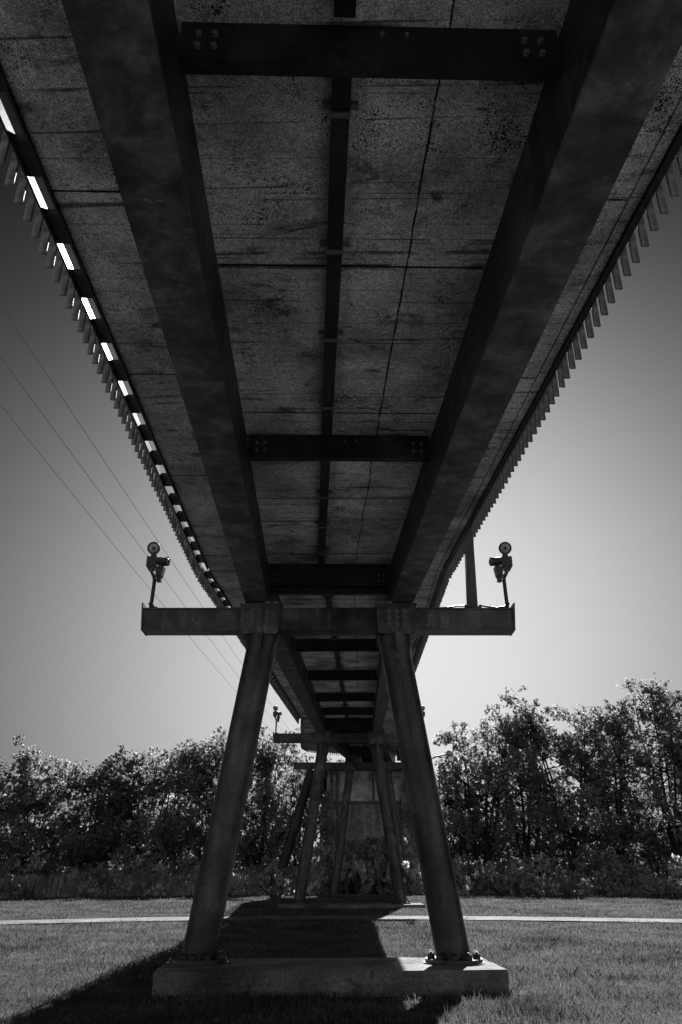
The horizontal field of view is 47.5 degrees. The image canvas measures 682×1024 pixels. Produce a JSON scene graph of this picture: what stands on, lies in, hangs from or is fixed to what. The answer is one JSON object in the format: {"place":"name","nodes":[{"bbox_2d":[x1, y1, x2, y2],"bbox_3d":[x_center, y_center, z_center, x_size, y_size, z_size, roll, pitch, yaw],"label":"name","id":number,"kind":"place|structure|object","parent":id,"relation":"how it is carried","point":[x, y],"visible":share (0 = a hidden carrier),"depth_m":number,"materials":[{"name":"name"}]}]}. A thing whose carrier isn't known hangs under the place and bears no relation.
{"place":"outdoors","nodes":[
{"label":"outdoors","id":0,"kind":"place"},
{"bbox_2d":[0,404,270,730],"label":"power line","id":1,"kind":"object","parent":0,"point":[95,522],"visible":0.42,"depth_m":28.21,"materials":[{"name":"metal"}]},
{"bbox_2d":[0,356,298,749],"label":"power line","id":2,"kind":"object","parent":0,"point":[99,491],"visible":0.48,"depth_m":25.70,"materials":[{"name":"metal"}]},
{"bbox_2d":[0,304,314,760],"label":"power line","id":3,"kind":"object","parent":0,"point":[99,453],"visible":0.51,"depth_m":23.89,"materials":[{"name":"metal"}]},
{"bbox_2d":[0,871,681,1023],"bbox_3d":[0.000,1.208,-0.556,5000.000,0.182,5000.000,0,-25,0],"label":"ground","id":4,"kind":"structure","parent":0,"point":[663,1017],"depth_m":13.25,"materials":[{"name":"plant"}]},
{"bbox_2d":[0,770,7,867],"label":"dense tree","id":5,"kind":"object","parent":4,"relation":"on","point":[3,784],"visible":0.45,"depth_m":42.47,"materials":[{"name":"grey plant"}]},
{"bbox_2d":[0,861,41,898],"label":"leafy shrub","id":6,"kind":"object","parent":4,"relation":"on","point":[15,884],"visible":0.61,"depth_m":39.01,"materials":[{"name":"grey plant"}]},
{"bbox_2d":[0,757,71,866],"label":"dense tree","id":7,"kind":"object","parent":4,"relation":"on","point":[5,773],"visible":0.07,"depth_m":47.43,"materials":[{"name":"grey plant"}]},
{"bbox_2d":[0,850,89,881],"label":"leafy shrub","id":8,"kind":"object","parent":4,"relation":"on","point":[34,861],"visible":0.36,"depth_m":40.53,"materials":[{"name":"grey plant"}]},
{"bbox_2d":[0,734,100,879],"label":"dense tree","id":9,"kind":"object","parent":4,"relation":"on","point":[32,780],"visible":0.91,"depth_m":43.12,"materials":[{"name":"grey plant"}]},
{"bbox_2d":[61,860,115,896],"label":"leafy shrub","id":10,"kind":"object","parent":4,"relation":"on","point":[99,869],"visible":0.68,"depth_m":40.82,"materials":[{"name":"grey plant"}]},
{"bbox_2d":[48,780,137,875],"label":"dense tree","id":11,"kind":"object","parent":4,"relation":"on","point":[88,814],"visible":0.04,"depth_m":48.56,"materials":[{"name":"grey plant"}]},
{"bbox_2d":[47,744,153,871],"bbox_3d":[-13.487,18.478,46.665,6.913,8.775,7.643,-23,-33,40],"label":"dense tree","id":12,"kind":"object","parent":4,"relation":"on","point":[93,849],"visible":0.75,"depth_m":45.64,"materials":[{"name":"grey plant"}]},
{"bbox_2d":[95,854,167,890],"bbox_3d":[-11.408,20.230,42.969,4.206,2.384,4.964,11,-27,-23],"label":"leafy shrub","id":13,"kind":"object","parent":4,"relation":"on","point":[160,867],"visible":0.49,"depth_m":42.11,"materials":[{"name":"grey plant"}]},
{"bbox_2d":[88,738,214,874],"bbox_3d":[-11.150,18.180,46.436,7.724,9.171,6.716,-19,-31,35],"label":"dense tree","id":14,"kind":"object","parent":4,"relation":"on","point":[151,781],"visible":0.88,"depth_m":46.02,"materials":[{"name":"grey plant"}]},
{"bbox_2d":[143,879,179,895],"bbox_3d":[-9.602,20.384,41.810,2.596,1.008,1.542,22,-33,-39],"label":"shrub mound","id":15,"kind":"object","parent":4,"relation":"on","point":[150,892],"visible":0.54,"depth_m":41.11,"materials":[{"name":"grey plant"}]},
{"bbox_2d":[148,853,201,895],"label":"leafy shrub","id":16,"kind":"object","parent":4,"relation":"on","point":[183,868],"visible":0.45,"depth_m":42.03,"materials":[{"name":"grey plant"}]},
{"bbox_2d":[133,778,217,877],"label":"dense tree","id":17,"kind":"object","parent":4,"relation":"on","point":[191,852],"visible":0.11,"depth_m":50.76,"materials":[{"name":"grey plant"}]},
{"bbox_2d":[163,726,250,876],"bbox_3d":[-8.463,18.233,47.895,6.004,10.346,6.758,4,-25,-9],"label":"dense tree","id":18,"kind":"object","parent":4,"relation":"on","point":[202,796],"visible":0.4,"depth_m":46.68,"materials":[{"name":"grey plant"}]},
{"bbox_2d":[228,880,246,895],"bbox_3d":[-6.066,19.682,40.343,2.064,1.130,2.896,-4,-25,8],"label":"shrub mound","id":19,"kind":"object","parent":4,"relation":"on","point":[236,892],"visible":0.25,"depth_m":40.58,"materials":[{"name":"grey plant"}]},
{"bbox_2d":[232,865,251,891],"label":"leafy shrub","id":20,"kind":"object","parent":4,"relation":"on","point":[236,870],"visible":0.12,"depth_m":43.39,"materials":[{"name":"grey plant"}]},
{"bbox_2d":[231,857,296,894],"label":"leafy shrub","id":21,"kind":"object","parent":4,"relation":"on","point":[274,863],"visible":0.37,"depth_m":42.93,"materials":[{"name":"grey plant"}]},
{"bbox_2d":[235,725,305,871],"bbox_3d":[-5.194,18.080,47.183,6.221,10.014,6.878,-1,-25,1],"label":"dense tree","id":22,"kind":"object","parent":4,"relation":"on","point":[268,798],"visible":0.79,"depth_m":46.48,"materials":[{"name":"grey plant"}]},
{"bbox_2d":[234,776,307,873],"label":"dense tree","id":23,"kind":"object","parent":4,"relation":"on","point":[256,817],"visible":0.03,"depth_m":51.10,"materials":[{"name":"grey plant"}]},
{"bbox_2d":[245,872,313,896],"bbox_3d":[-3.274,19.680,40.617,3.709,1.440,2.203,-4,-25,9],"label":"shrub mound","id":24,"kind":"object","parent":4,"relation":"on","point":[278,883],"visible":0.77,"depth_m":40.70,"materials":[{"name":"grey plant"}]},
{"bbox_2d":[271,769,313,894],"bbox_3d":[-2.700,18.100,43.959,2.478,6.754,0.760,0,-25,0],"label":"leaning pipe","id":25,"kind":"object","parent":4,"relation":"on","point":[295,823],"visible":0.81,"depth_m":43.88,"materials":[{"name":"metal"}]},
{"bbox_2d":[267,745,343,873],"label":"dense tree","id":26,"kind":"object","parent":4,"relation":"on","point":[297,776],"visible":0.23,"depth_m":50.50,"materials":[{"name":"grey plant"}]},
{"bbox_2d":[289,862,332,887],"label":"leafy shrub","id":27,"kind":"object","parent":4,"relation":"on","point":[297,866],"visible":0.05,"depth_m":43.62,"materials":[{"name":"grey plant"}]},
{"bbox_2d":[307,985,339,998],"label":"weed tuft","id":28,"kind":"object","parent":4,"relation":"on","point":[320,993],"visible":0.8,"depth_m":8.91,"materials":[{"name":"grey plant"}]},
{"bbox_2d":[151,957,508,997],"bbox_3d":[-0.140,6.027,9.721,4.210,0.625,1.490,1,-25,-3],"label":"concrete footing","id":29,"kind":"object","parent":4,"relation":"on","point":[391,976],"visible":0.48,"depth_m":9.17,"materials":[{"name":"grey concrete"}]},
{"bbox_2d":[141,601,515,965],"bbox_3d":[-0.194,3.619,10.994,5.704,4.820,0.800,0,-25,0],"label":"bridge bent","id":30,"kind":"object","parent":29,"relation":"on","point":[261,629],"visible":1,"depth_m":11.06,"materials":[{"name":"metal"}]},
{"bbox_2d":[146,542,169,607],"bbox_3d":[-2.900,1.010,12.181,0.368,1.138,0.203,0,-25,0],"label":"floodlight mast","id":31,"kind":"object","parent":30,"relation":"on","point":[155,563],"visible":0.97,"depth_m":12.21,"materials":[{"name":"black metal"}]},
{"bbox_2d":[0,0,681,602],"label":"bridge span","id":32,"kind":"object","parent":30,"relation":"on","point":[344,262],"visible":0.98,"depth_m":4.92,"materials":[{"name":"concrete"}]},
{"bbox_2d":[0,64,207,577],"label":"picket screen","id":33,"kind":"object","parent":32,"relation":"attached to","point":[110,369],"visible":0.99,"depth_m":5.93,"materials":[{"name":"black metal"}]},
{"bbox_2d":[443,123,681,577],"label":"picket screen","id":34,"kind":"object","parent":32,"relation":"attached to","point":[543,399],"visible":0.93,"depth_m":6.25,"materials":[{"name":"black metal"}]},
{"bbox_2d":[439,541,507,607],"bbox_3d":[2.039,0.479,12.438,1.080,2.300,0.300,0,-25,0],"label":"steel post","id":35,"kind":"object","parent":30,"relation":"on","point":[471,589],"visible":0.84,"depth_m":12.09,"materials":[{"name":"black metal"}]},
{"bbox_2d":[489,542,512,607],"bbox_3d":[2.531,1.010,12.181,0.368,1.138,0.203,0,-25,0],"label":"floodlight mast","id":36,"kind":"object","parent":30,"relation":"on","point":[504,560],"visible":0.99,"depth_m":12.22,"materials":[{"name":"black metal"}]},
{"bbox_2d":[291,837,373,894],"bbox_3d":[-0.521,19.965,43.441,4.479,3.501,3.604,11,-27,-23],"label":"leafy shrub","id":37,"kind":"object","parent":4,"relation":"on","point":[327,858],"visible":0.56,"depth_m":42.98,"materials":[{"name":"grey plant"}]},
{"bbox_2d":[0,801,669,881],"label":"thicket","id":38,"kind":"object","parent":4,"relation":"on","point":[315,860],"visible":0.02,"depth_m":54.55,"materials":[{"name":"grey plant"}]},
{"bbox_2d":[311,839,359,891],"bbox_3d":[-0.194,21.000,45.492,3.352,3.290,4.166,-20,-31,36],"label":"leafy shrub","id":39,"kind":"object","parent":4,"relation":"on","point":[352,842],"visible":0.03,"depth_m":45.63,"materials":[{"name":"grey plant"}]},
{"bbox_2d":[0,870,677,898],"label":"tall weeds","id":40,"kind":"object","parent":4,"relation":"on","point":[53,887],"visible":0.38,"depth_m":41.29,"materials":[{"name":"plant"}]},
{"bbox_2d":[276,903,424,908],"bbox_3d":[0.340,14.785,28.643,5.434,0.530,1.602,0,-25,0],"label":"concrete footing","id":41,"kind":"object","parent":4,"relation":"on","point":[336,905],"visible":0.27,"depth_m":28.07,"materials":[{"name":"grey concrete"}]},
{"bbox_2d":[273,731,411,903],"bbox_3d":[0.319,11.747,30.150,6.144,6.256,0.800,0,-25,0],"label":"bridge bent","id":42,"kind":"object","parent":41,"relation":"on","point":[323,742],"visible":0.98,"depth_m":30.21,"materials":[{"name":"metal"}]},
{"bbox_2d":[273,706,281,732],"bbox_3d":[-2.607,8.486,31.637,0.368,1.138,0.203,0,-25,0],"label":"floodlight mast","id":43,"kind":"object","parent":42,"relation":"on","point":[275,712],"visible":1,"depth_m":31.67,"materials":[{"name":"black metal"}]},
{"bbox_2d":[209,569,441,733],"bbox_3d":[0.020,4.862,21.964,3.735,2.085,20.744,-1,-25,1],"label":"bridge span","id":44,"kind":"object","parent":42,"relation":"on","point":[332,682],"visible":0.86,"depth_m":19.78,"materials":[{"name":"concrete"}]},
{"bbox_2d":[198,567,301,723],"bbox_3d":[-1.943,4.676,22.082,0.182,1.638,20.604,-1,-25,1],"label":"picket screen","id":45,"kind":"object","parent":44,"relation":"attached to","point":[210,587],"visible":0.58,"depth_m":14.13,"materials":[{"name":"black metal"}]},
{"bbox_2d":[413,568,448,671],"bbox_3d":[1.935,4.625,22.000,0.136,1.657,20.363,-1,-25,1],"label":"picket screen","id":46,"kind":"object","parent":44,"relation":"attached to","point":[441,587],"visible":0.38,"depth_m":13.95,"materials":[{"name":"black metal"}]},
{"bbox_2d":[303,718,397,757],"bbox_3d":[0.894,11.180,38.100,3.735,1.700,14.120,-2,-25,5],"label":"bridge span","id":47,"kind":"object","parent":42,"relation":"on","point":[346,750],"visible":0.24,"depth_m":39.55,"materials":[{"name":"concrete"}]},
{"bbox_2d":[301,719,396,754],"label":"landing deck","id":48,"kind":"structure","parent":47,"relation":"on","point":[307,728],"depth_m":43.83,"materials":[{"name":"concrete"}]},
{"bbox_2d":[300,719,395,756],"bbox_3d":[-1.127,11.585,41.722,5.224,2.918,20.009,-7,-26,16],"label":"railing","id":49,"kind":"object","parent":48,"relation":"on","point":[301,731],"visible":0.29,"depth_m":44.12,"materials":[{"name":"black metal"}]},
{"bbox_2d":[396,746,399,760],"bbox_3d":[3.660,13.460,43.658,1.020,1.020,0.625,0,-25,0],"label":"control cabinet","id":50,"kind":"object","parent":48,"relation":"hanging from","point":[398,756],"visible":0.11,"depth_m":43.31,"materials":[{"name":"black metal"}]},
{"bbox_2d":[346,988,368,998],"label":"weed tuft","id":51,"kind":"object","parent":4,"relation":"on","point":[359,993],"visible":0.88,"depth_m":8.95,"materials":[{"name":"grey plant"}]},
{"bbox_2d":[323,894,393,895],"bbox_3d":[1.560,20.584,41.164,5.010,0.460,1.210,0,-25,0],"label":"concrete footing","id":52,"kind":"object","parent":4,"relation":"on","point":[358,894],"visible":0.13,"depth_m":41.34,"materials":[{"name":"grey concrete"}]},
{"bbox_2d":[293,758,412,894],"bbox_3d":[1.033,17.218,42.713,7.474,6.956,0.800,0,-25,0],"label":"bridge bent","id":53,"kind":"object","parent":52,"relation":"on","point":[349,765],"visible":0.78,"depth_m":42.96,"materials":[{"name":"metal"}]},
{"bbox_2d":[351,747,396,761],"bbox_3d":[1.901,15.074,48.043,3.735,1.312,7.351,-3,-25,6],"label":"bridge span","id":54,"kind":"object","parent":53,"relation":"on","point":[361,758],"visible":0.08,"depth_m":48.62,"materials":[{"name":"concrete"}]},
{"bbox_2d":[325,769,411,890],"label":"concrete pier","id":55,"kind":"structure","parent":4,"relation":"on","point":[364,818],"depth_m":49.70,"materials":[{"name":"concrete"}]},
{"bbox_2d":[319,789,337,865],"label":"ivy","id":56,"kind":"object","parent":55,"relation":"attached to","point":[328,817],"visible":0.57,"depth_m":48.88,"materials":[{"name":"grey plant"}]},
{"bbox_2d":[400,782,421,888],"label":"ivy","id":57,"kind":"object","parent":55,"relation":"attached to","point":[406,820],"visible":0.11,"depth_m":48.96,"materials":[{"name":"grey plant"}]},
{"bbox_2d":[339,836,419,894],"bbox_3d":[2.567,19.683,43.024,5.131,3.689,4.347,20,-32,-37],"label":"leafy shrub","id":58,"kind":"object","parent":4,"relation":"on","point":[355,875],"visible":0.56,"depth_m":42.05,"materials":[{"name":"grey plant"}]},
{"bbox_2d":[352,828,421,893],"bbox_3d":[2.952,20.519,45.143,5.134,3.979,5.654,-11,-27,23],"label":"leafy shrub","id":59,"kind":"object","parent":4,"relation":"on","point":[368,852],"visible":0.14,"depth_m":44.79,"materials":[{"name":"grey plant"}]},
{"bbox_2d":[410,853,472,893],"bbox_3d":[5.010,20.099,43.115,3.740,2.817,4.119,14,-28,-27],"label":"leafy shrub","id":60,"kind":"object","parent":4,"relation":"on","point":[458,868],"visible":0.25,"depth_m":42.22,"materials":[{"name":"grey plant"}]},
{"bbox_2d":[408,875,474,895],"bbox_3d":[5.427,19.625,40.368,3.406,1.329,2.428,-23,-33,40],"label":"shrub mound","id":61,"kind":"object","parent":4,"relation":"on","point":[466,887],"visible":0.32,"depth_m":39.83,"materials":[{"name":"grey plant"}]},
{"bbox_2d":[436,773,485,864],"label":"dense tree","id":62,"kind":"object","parent":4,"relation":"on","point":[453,843],"visible":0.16,"depth_m":50.34,"materials":[{"name":"grey plant"}]},
{"bbox_2d":[432,704,539,865],"bbox_3d":[9.083,18.094,48.941,6.917,11.388,5.755,5,-25,-10],"label":"airy tree","id":63,"kind":"object","parent":4,"relation":"on","point":[486,827],"visible":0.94,"depth_m":48.74,"materials":[{"name":"grey plant"}]},
{"bbox_2d":[456,856,516,893],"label":"leafy shrub","id":64,"kind":"object","parent":4,"relation":"on","point":[488,868],"visible":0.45,"depth_m":42.42,"materials":[{"name":"grey plant"}]},
{"bbox_2d":[442,779,533,871],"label":"dense tree","id":65,"kind":"object","parent":4,"relation":"on","point":[497,858],"visible":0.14,"depth_m":50.76,"materials":[{"name":"grey plant"}]},
{"bbox_2d":[486,858,538,893],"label":"leafy shrub","id":66,"kind":"object","parent":4,"relation":"on","point":[502,868],"visible":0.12,"depth_m":43.97,"materials":[{"name":"grey plant"}]},
{"bbox_2d":[467,864,562,895],"bbox_3d":[8.898,19.337,40.262,5.007,1.945,2.974,-13,-28,25],"label":"shrub mound","id":67,"kind":"object","parent":4,"relation":"on","point":[511,878],"visible":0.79,"depth_m":40.26,"materials":[{"name":"grey plant"}]},
{"bbox_2d":[482,711,575,874],"bbox_3d":[11.635,18.600,49.689,5.877,11.057,6.535,8,-26,-17],"label":"airy tree","id":68,"kind":"object","parent":4,"relation":"on","point":[525,841],"visible":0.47,"depth_m":48.99,"materials":[{"name":"grey plant"}]},
{"bbox_2d":[493,780,590,883],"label":"dense tree","id":69,"kind":"object","parent":4,"relation":"on","point":[573,835],"visible":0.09,"depth_m":51.09,"materials":[{"name":"grey plant"}]},
{"bbox_2d":[504,851,586,893],"bbox_3d":[11.556,20.642,44.016,4.896,2.527,4.446,0,-25,-1],"label":"leafy shrub","id":70,"kind":"object","parent":4,"relation":"on","point":[540,867],"visible":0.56,"depth_m":43.15,"materials":[{"name":"grey plant"}]},
{"bbox_2d":[498,685,631,872],"bbox_3d":[14.398,17.545,49.462,7.585,12.860,6.177,12,-27,-24],"label":"airy tree","id":71,"kind":"object","parent":4,"relation":"on","point":[571,743],"visible":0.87,"depth_m":49.18,"materials":[{"name":"grey plant"}]},
{"bbox_2d":[543,875,592,895],"bbox_3d":[11.819,19.678,40.483,2.428,1.329,3.406,-12,-27,24],"label":"shrub mound","id":72,"kind":"object","parent":4,"relation":"on","point":[566,884],"visible":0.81,"depth_m":40.21,"materials":[{"name":"grey plant"}]},
{"bbox_2d":[535,793,639,876],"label":"dense tree","id":73,"kind":"object","parent":4,"relation":"on","point":[563,863],"visible":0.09,"depth_m":51.69,"materials":[{"name":"grey plant"}]},
{"bbox_2d":[564,843,632,891],"bbox_3d":[14.860,20.584,44.332,4.585,3.021,3.689,20,-32,-37],"label":"leafy shrub","id":74,"kind":"object","parent":4,"relation":"on","point":[586,861],"visible":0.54,"depth_m":43.67,"materials":[{"name":"grey plant"}]},
{"bbox_2d":[568,706,659,871],"bbox_3d":[17.594,18.329,49.450,5.452,11.388,6.553,16,-29,-30],"label":"airy tree","id":75,"kind":"object","parent":4,"relation":"on","point":[617,767],"visible":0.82,"depth_m":48.73,"materials":[{"name":"grey plant"}]},
{"bbox_2d":[585,870,642,895],"bbox_3d":[14.066,19.587,40.525,2.423,1.584,4.080,3,-25,-7],"label":"shrub mound","id":76,"kind":"object","parent":4,"relation":"on","point":[598,880],"visible":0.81,"depth_m":40.29,"materials":[{"name":"grey plant"}]},
{"bbox_2d":[591,854,658,889],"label":"leafy shrub","id":77,"kind":"object","parent":4,"relation":"on","point":[629,866],"visible":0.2,"depth_m":43.73,"materials":[{"name":"grey plant"}]},
{"bbox_2d":[602,672,681,866],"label":"airy tree","id":78,"kind":"object","parent":4,"relation":"on","point":[667,723],"visible":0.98,"depth_m":48.62,"materials":[{"name":"grey plant"}]},
{"bbox_2d":[607,776,680,880],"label":"dense tree","id":79,"kind":"object","parent":4,"relation":"on","point":[649,854],"visible":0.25,"depth_m":51.13,"materials":[{"name":"grey plant"}]},
{"bbox_2d":[625,871,681,895],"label":"shrub mound","id":80,"kind":"object","parent":4,"relation":"on","point":[646,879],"visible":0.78,"depth_m":40.30,"materials":[{"name":"grey plant"}]},
{"bbox_2d":[629,853,681,893],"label":"leafy shrub","id":81,"kind":"object","parent":4,"relation":"on","point":[672,867],"visible":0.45,"depth_m":43.50,"materials":[{"name":"grey plant"}]},
{"bbox_2d":[656,679,681,796],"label":"airy tree","id":82,"kind":"object","parent":4,"relation":"on","point":[666,696],"visible":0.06,"depth_m":54.01,"materials":[{"name":"grey plant"}]},
{"bbox_2d":[0,916,681,924],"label":"path","id":83,"kind":"structure","parent":0,"point":[469,918],"depth_m":22.36,"materials":[{"name":"concrete"}]},
{"bbox_2d":[0,92,681,864],"label":"sky","id":84,"kind":"structure","parent":0,"point":[590,514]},
{"bbox_2d":[432,750,450,758],"bbox_3d":[5.486,13.962,44.140,1.609,0.691,0.330,0,-25,0],"label":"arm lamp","id":85,"kind":"object","parent":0,"point":[448,752],"visible":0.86,"depth_m":44.15,"materials":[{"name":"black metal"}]}
]}

